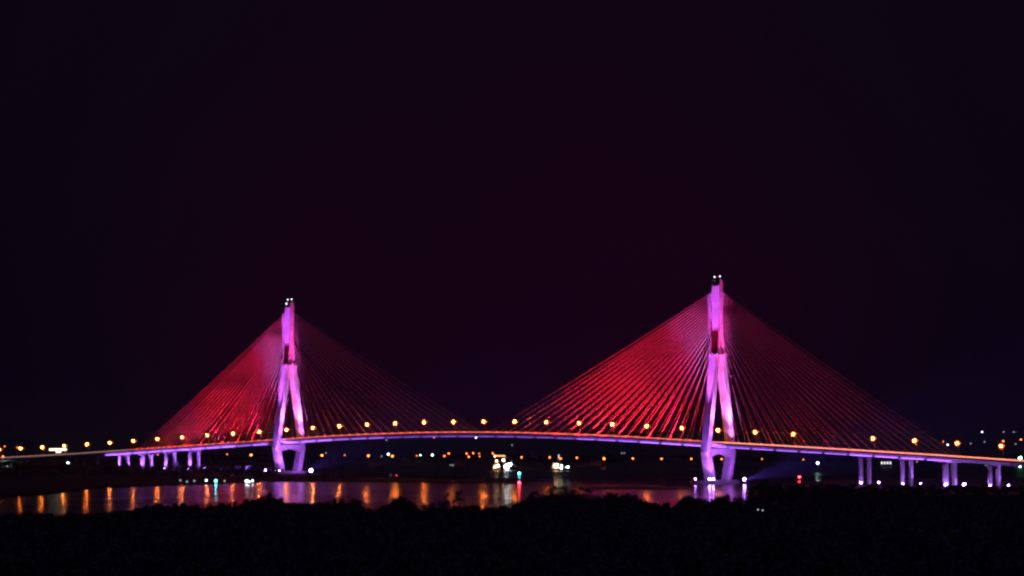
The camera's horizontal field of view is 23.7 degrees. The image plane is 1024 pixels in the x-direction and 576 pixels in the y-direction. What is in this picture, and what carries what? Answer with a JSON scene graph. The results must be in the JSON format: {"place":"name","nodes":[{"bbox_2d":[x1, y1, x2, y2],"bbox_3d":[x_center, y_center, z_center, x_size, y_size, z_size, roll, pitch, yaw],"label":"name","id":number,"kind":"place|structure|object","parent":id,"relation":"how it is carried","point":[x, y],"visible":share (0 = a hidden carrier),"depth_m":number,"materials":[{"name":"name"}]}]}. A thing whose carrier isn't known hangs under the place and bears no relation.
{"place":"outdoors","nodes":[
{"label":"outdoors","id":0,"kind":"place"},
{"bbox_2d":[0,461,551,497],"bbox_3d":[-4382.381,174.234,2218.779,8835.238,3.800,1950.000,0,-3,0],"label":"bank","id":1,"kind":"structure","parent":0,"point":[13,485],"depth_m":2151.23,"materials":[{"name":"black liquid"}]},
{"bbox_2d":[0,460,285,476],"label":"scrub","id":2,"kind":"object","parent":1,"relation":"on","point":[251,469],"visible":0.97,"depth_m":2381.56,"materials":[{"name":"black plant"}]},
{"bbox_2d":[455,461,464,466],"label":"house","id":3,"kind":"structure","parent":1,"relation":"on","point":[459,463],"depth_m":2791.71,"materials":[{"name":"metal"}]},
{"bbox_2d":[0,432,1023,466],"bbox_3d":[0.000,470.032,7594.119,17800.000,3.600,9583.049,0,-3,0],"label":"bank","id":4,"kind":"structure","parent":0,"point":[31,443],"depth_m":5117.27,"materials":[{"name":"soil"}]},
{"bbox_2d":[368,460,379,465],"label":"house","id":5,"kind":"structure","parent":4,"relation":"on","point":[374,462],"depth_m":2817.45,"materials":[{"name":"metal"}]},
{"bbox_2d":[0,453,1023,463],"bbox_3d":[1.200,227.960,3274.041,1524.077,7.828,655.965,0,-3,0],"label":"scrub","id":6,"kind":"object","parent":4,"relation":"on","point":[582,458],"visible":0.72,"depth_m":3223.54,"materials":[{"name":"black plant"}]},
{"bbox_2d":[879,458,891,466],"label":"house","id":7,"kind":"structure","parent":4,"relation":"on","point":[885,462],"depth_m":2791.84,"materials":[{"name":"metal"}]},
{"bbox_2d":[0,465,1023,518],"bbox_3d":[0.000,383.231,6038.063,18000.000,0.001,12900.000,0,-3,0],"label":"river water","id":8,"kind":"structure","parent":0,"point":[372,495],"depth_m":1916.94,"materials":[{"name":"black liquid"}]},
{"bbox_2d":[486,455,517,469],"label":"dredger","id":9,"kind":"object","parent":8,"relation":"on","point":[496,465],"visible":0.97,"depth_m":2630.01,"materials":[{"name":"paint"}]},
{"bbox_2d":[0,276,1023,487],"bbox_3d":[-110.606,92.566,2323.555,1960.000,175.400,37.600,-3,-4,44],"label":"cable stayed bridge","id":10,"kind":"structure","parent":8,"relation":"on","point":[717,371],"depth_m":2097.25,"materials":[{"name":"concrete"}]},
{"bbox_2d":[47,449,66,454],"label":"toll canopy","id":11,"kind":"object","parent":10,"relation":"on","point":[59,450],"visible":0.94,"depth_m":2699.29,"materials":[{"name":"metal"}]},
{"bbox_2d":[545,464,571,469],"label":"cargo boat","id":12,"kind":"object","parent":8,"relation":"on","point":[554,466],"visible":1,"depth_m":2600.52,"materials":[{"name":"paint"}]},
{"bbox_2d":[0,0,1023,431],"label":"sky","id":13,"kind":"structure","parent":0,"point":[486,203],"materials":[{"name":"black"}]},
{"bbox_2d":[1,478,1023,575],"bbox_3d":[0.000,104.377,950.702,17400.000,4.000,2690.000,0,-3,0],"label":"bank","id":14,"kind":"structure","parent":0,"point":[960,481],"depth_m":1527.41,"materials":[{"name":"soil"}]},
{"bbox_2d":[33,512,53,517],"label":"tree","id":15,"kind":"object","parent":14,"relation":"on","point":[40,514],"visible":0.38,"depth_m":1122.70,"materials":[{"name":"black plant"}]},
{"bbox_2d":[43,513,64,524],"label":"tree","id":16,"kind":"object","parent":14,"relation":"on","point":[50,515],"visible":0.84,"depth_m":1066.79,"materials":[{"name":"black plant"}]},
{"bbox_2d":[48,512,80,529],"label":"tree","id":17,"kind":"object","parent":14,"relation":"on","point":[72,521],"visible":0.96,"depth_m":1000.83,"materials":[{"name":"black plant"}]},
{"bbox_2d":[101,511,116,517],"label":"tree","id":18,"kind":"object","parent":14,"relation":"on","point":[112,512],"visible":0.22,"depth_m":1141.54,"materials":[{"name":"black plant"}]},
{"bbox_2d":[125,507,144,520],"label":"tree","id":19,"kind":"object","parent":14,"relation":"on","point":[136,511],"visible":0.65,"depth_m":1122.48,"materials":[{"name":"black plant"}]},
{"bbox_2d":[140,505,152,513],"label":"tree","id":20,"kind":"object","parent":14,"relation":"on","point":[146,506],"visible":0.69,"depth_m":1192.14,"materials":[{"name":"black plant"}]},
{"bbox_2d":[149,503,168,519],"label":"tree","id":21,"kind":"object","parent":14,"relation":"on","point":[155,506],"visible":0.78,"depth_m":1188.72,"materials":[{"name":"black plant"}]},
{"bbox_2d":[163,503,180,516],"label":"tree","id":22,"kind":"object","parent":14,"relation":"on","point":[168,508],"visible":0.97,"depth_m":1159.27,"materials":[{"name":"black plant"}]},
{"bbox_2d":[175,503,194,520],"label":"tree","id":23,"kind":"object","parent":14,"relation":"on","point":[183,507],"visible":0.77,"depth_m":1172.77,"materials":[{"name":"black plant"}]},
{"bbox_2d":[184,504,210,519],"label":"tree","id":24,"kind":"object","parent":14,"relation":"on","point":[194,506],"visible":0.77,"depth_m":1165.23,"materials":[{"name":"black plant"}]},
{"bbox_2d":[201,503,219,510],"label":"tree","id":25,"kind":"object","parent":14,"relation":"on","point":[208,506],"visible":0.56,"depth_m":1248.88,"materials":[{"name":"black plant"}]},
{"bbox_2d":[212,502,227,510],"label":"tree","id":26,"kind":"object","parent":14,"relation":"on","point":[220,504],"visible":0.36,"depth_m":1258.13,"materials":[{"name":"black plant"}]},
{"bbox_2d":[227,501,238,507],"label":"tree","id":27,"kind":"object","parent":14,"relation":"on","point":[230,503],"visible":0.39,"depth_m":1274.13,"materials":[{"name":"black plant"}]},
{"bbox_2d":[236,499,258,509],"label":"tree","id":28,"kind":"object","parent":14,"relation":"on","point":[248,501],"visible":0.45,"depth_m":1271.88,"materials":[{"name":"black plant"}]},
{"bbox_2d":[258,493,284,508],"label":"tree","id":29,"kind":"object","parent":14,"relation":"on","point":[268,495],"visible":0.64,"depth_m":1316.28,"materials":[{"name":"black plant"}]},
{"bbox_2d":[267,496,284,501],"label":"tree","id":30,"kind":"object","parent":14,"relation":"on","point":[282,499],"visible":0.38,"depth_m":1391.22,"materials":[{"name":"black plant"}]},
{"bbox_2d":[278,502,299,514],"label":"tree","id":31,"kind":"object","parent":14,"relation":"on","point":[281,510],"visible":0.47,"depth_m":1222.06,"materials":[{"name":"black plant"}]},
{"bbox_2d":[296,502,311,508],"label":"tree","id":32,"kind":"object","parent":14,"relation":"on","point":[299,504],"visible":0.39,"depth_m":1276.70,"materials":[{"name":"black plant"}]},
{"bbox_2d":[313,501,332,514],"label":"tree","id":33,"kind":"object","parent":14,"relation":"on","point":[325,504],"visible":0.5,"depth_m":1255.66,"materials":[{"name":"black plant"}]},
{"bbox_2d":[330,499,346,512],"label":"tree","id":34,"kind":"object","parent":14,"relation":"on","point":[341,503],"visible":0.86,"depth_m":1221.32,"materials":[{"name":"black plant"}]},
{"bbox_2d":[337,497,363,508],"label":"tree","id":35,"kind":"object","parent":14,"relation":"on","point":[351,501],"visible":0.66,"depth_m":1303.27,"materials":[{"name":"black plant"}]},
{"bbox_2d":[356,508,376,517],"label":"tree","id":36,"kind":"object","parent":14,"relation":"on","point":[368,510],"visible":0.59,"depth_m":1166.16,"materials":[{"name":"black plant"}]},
{"bbox_2d":[372,504,391,519],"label":"tree","id":37,"kind":"object","parent":14,"relation":"on","point":[384,509],"visible":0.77,"depth_m":1177.84,"materials":[{"name":"black plant"}]},
{"bbox_2d":[391,495,406,510],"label":"tree","id":38,"kind":"object","parent":14,"relation":"on","point":[402,500],"visible":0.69,"depth_m":1302.55,"materials":[{"name":"black plant"}]},
{"bbox_2d":[399,501,421,519],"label":"tree","id":39,"kind":"object","parent":14,"relation":"on","point":[406,509],"visible":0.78,"depth_m":1195.06,"materials":[{"name":"black plant"}]},
{"bbox_2d":[410,504,438,522],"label":"tree","id":40,"kind":"object","parent":14,"relation":"on","point":[426,516],"visible":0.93,"depth_m":1141.76,"materials":[{"name":"black plant"}]},
{"bbox_2d":[428,500,450,509],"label":"tree","id":41,"kind":"object","parent":14,"relation":"on","point":[439,503],"visible":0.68,"depth_m":1249.23,"materials":[{"name":"black plant"}]},
{"bbox_2d":[443,490,465,505],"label":"tree","id":42,"kind":"object","parent":14,"relation":"on","point":[457,495],"visible":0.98,"depth_m":1338.09,"materials":[{"name":"black plant"}]},
{"bbox_2d":[446,505,468,516],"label":"tree","id":43,"kind":"object","parent":14,"relation":"on","point":[456,512],"visible":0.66,"depth_m":1159.55,"materials":[{"name":"black plant"}]},
{"bbox_2d":[473,504,499,513],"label":"tree","id":44,"kind":"object","parent":14,"relation":"on","point":[486,509],"visible":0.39,"depth_m":1186.06,"materials":[{"name":"black plant"}]},
{"bbox_2d":[491,505,512,516],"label":"tree","id":45,"kind":"object","parent":14,"relation":"on","point":[504,507],"visible":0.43,"depth_m":1172.98,"materials":[{"name":"black plant"}]},
{"bbox_2d":[0,484,1023,575],"bbox_3d":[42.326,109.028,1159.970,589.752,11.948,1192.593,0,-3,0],"label":"woodland","id":46,"kind":"object","parent":14,"relation":"on","point":[430,547],"visible":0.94,"depth_m":910.87,"materials":[{"name":"black plant"}]},
{"bbox_2d":[0,484,1023,530],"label":"bank thicket","id":47,"kind":"object","parent":14,"relation":"on","point":[999,498],"visible":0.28,"depth_m":1300.09,"materials":[{"name":"black plant"}]},
{"bbox_2d":[506,502,527,514],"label":"tree","id":48,"kind":"object","parent":14,"relation":"on","point":[514,505],"visible":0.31,"depth_m":1262.67,"materials":[{"name":"black plant"}]},
{"bbox_2d":[527,491,549,503],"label":"tree","id":49,"kind":"object","parent":14,"relation":"on","point":[532,494],"visible":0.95,"depth_m":1337.61,"materials":[{"name":"black plant"}]},
{"bbox_2d":[542,494,557,503],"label":"tree","id":50,"kind":"object","parent":14,"relation":"on","point":[549,497],"visible":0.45,"depth_m":1404.02,"materials":[{"name":"black plant"}]},
{"bbox_2d":[544,486,560,496],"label":"tree","id":51,"kind":"object","parent":14,"relation":"on","point":[550,491],"visible":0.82,"depth_m":1412.99,"materials":[{"name":"black plant"}]},
{"bbox_2d":[551,485,575,500],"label":"tree","id":52,"kind":"object","parent":14,"relation":"on","point":[565,489],"visible":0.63,"depth_m":1416.62,"materials":[{"name":"black plant"}]},
{"bbox_2d":[552,493,575,501],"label":"tree","id":53,"kind":"object","parent":14,"relation":"on","point":[562,497],"visible":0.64,"depth_m":1378.58,"materials":[{"name":"black plant"}]},
{"bbox_2d":[573,486,591,498],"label":"tree","id":54,"kind":"object","parent":14,"relation":"on","point":[585,489],"visible":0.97,"depth_m":1414.59,"materials":[{"name":"black plant"}]},
{"bbox_2d":[589,496,605,509],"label":"tree","id":55,"kind":"object","parent":14,"relation":"on","point":[597,498],"visible":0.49,"depth_m":1323.76,"materials":[{"name":"black plant"}]},
{"bbox_2d":[602,492,624,504],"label":"tree","id":56,"kind":"object","parent":14,"relation":"on","point":[618,499],"visible":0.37,"depth_m":1331.87,"materials":[{"name":"black plant"}]},
{"bbox_2d":[605,492,624,505],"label":"tree","id":57,"kind":"object","parent":14,"relation":"on","point":[611,495],"visible":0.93,"depth_m":1315.36,"materials":[{"name":"black plant"}]},
{"bbox_2d":[623,493,638,505],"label":"tree","id":58,"kind":"object","parent":14,"relation":"on","point":[627,496],"visible":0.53,"depth_m":1348.79,"materials":[{"name":"black plant"}]},
{"bbox_2d":[637,500,659,511],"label":"tree","id":59,"kind":"object","parent":14,"relation":"on","point":[645,503],"visible":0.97,"depth_m":1206.55,"materials":[{"name":"black plant"}]},
{"bbox_2d":[658,502,673,512],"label":"tree","id":60,"kind":"object","parent":14,"relation":"on","point":[665,505],"visible":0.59,"depth_m":1218.80,"materials":[{"name":"black plant"}]},
{"bbox_2d":[669,500,694,514],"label":"tree","id":61,"kind":"object","parent":14,"relation":"on","point":[685,502],"visible":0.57,"depth_m":1209.76,"materials":[{"name":"black plant"}]},
{"bbox_2d":[681,495,696,501],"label":"tree","id":62,"kind":"object","parent":14,"relation":"on","point":[688,497],"visible":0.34,"depth_m":1357.99,"materials":[{"name":"black plant"}]},
{"bbox_2d":[690,497,713,506],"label":"tree","id":63,"kind":"object","parent":14,"relation":"on","point":[702,501],"visible":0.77,"depth_m":1291.72,"materials":[{"name":"black plant"}]},
{"bbox_2d":[711,496,729,504],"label":"tree","id":64,"kind":"object","parent":14,"relation":"on","point":[720,498],"visible":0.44,"depth_m":1332.47,"materials":[{"name":"black plant"}]},
{"bbox_2d":[714,494,731,500],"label":"tree","id":65,"kind":"object","parent":14,"relation":"on","point":[727,496],"visible":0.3,"depth_m":1380.98,"materials":[{"name":"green plant"}]},
{"bbox_2d":[724,497,749,513],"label":"tree","id":66,"kind":"object","parent":14,"relation":"on","point":[729,505],"visible":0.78,"depth_m":1247.88,"materials":[{"name":"black plant"}]},
{"bbox_2d":[783,482,1023,493],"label":"scrub","id":67,"kind":"object","parent":14,"relation":"on","point":[969,488],"visible":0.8,"depth_m":1786.17,"materials":[{"name":"black plant"}]},
{"bbox_2d":[590,460,601,465],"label":"house","id":68,"kind":"structure","parent":0,"point":[595,462],"depth_m":2817.45,"materials":[{"name":"metal"}]},
{"bbox_2d":[587,486,693,489],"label":"mud bar","id":69,"kind":"object","parent":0,"point":[632,488],"visible":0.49,"depth_m":1874.98,"materials":[{"name":"black soil"}]}
]}

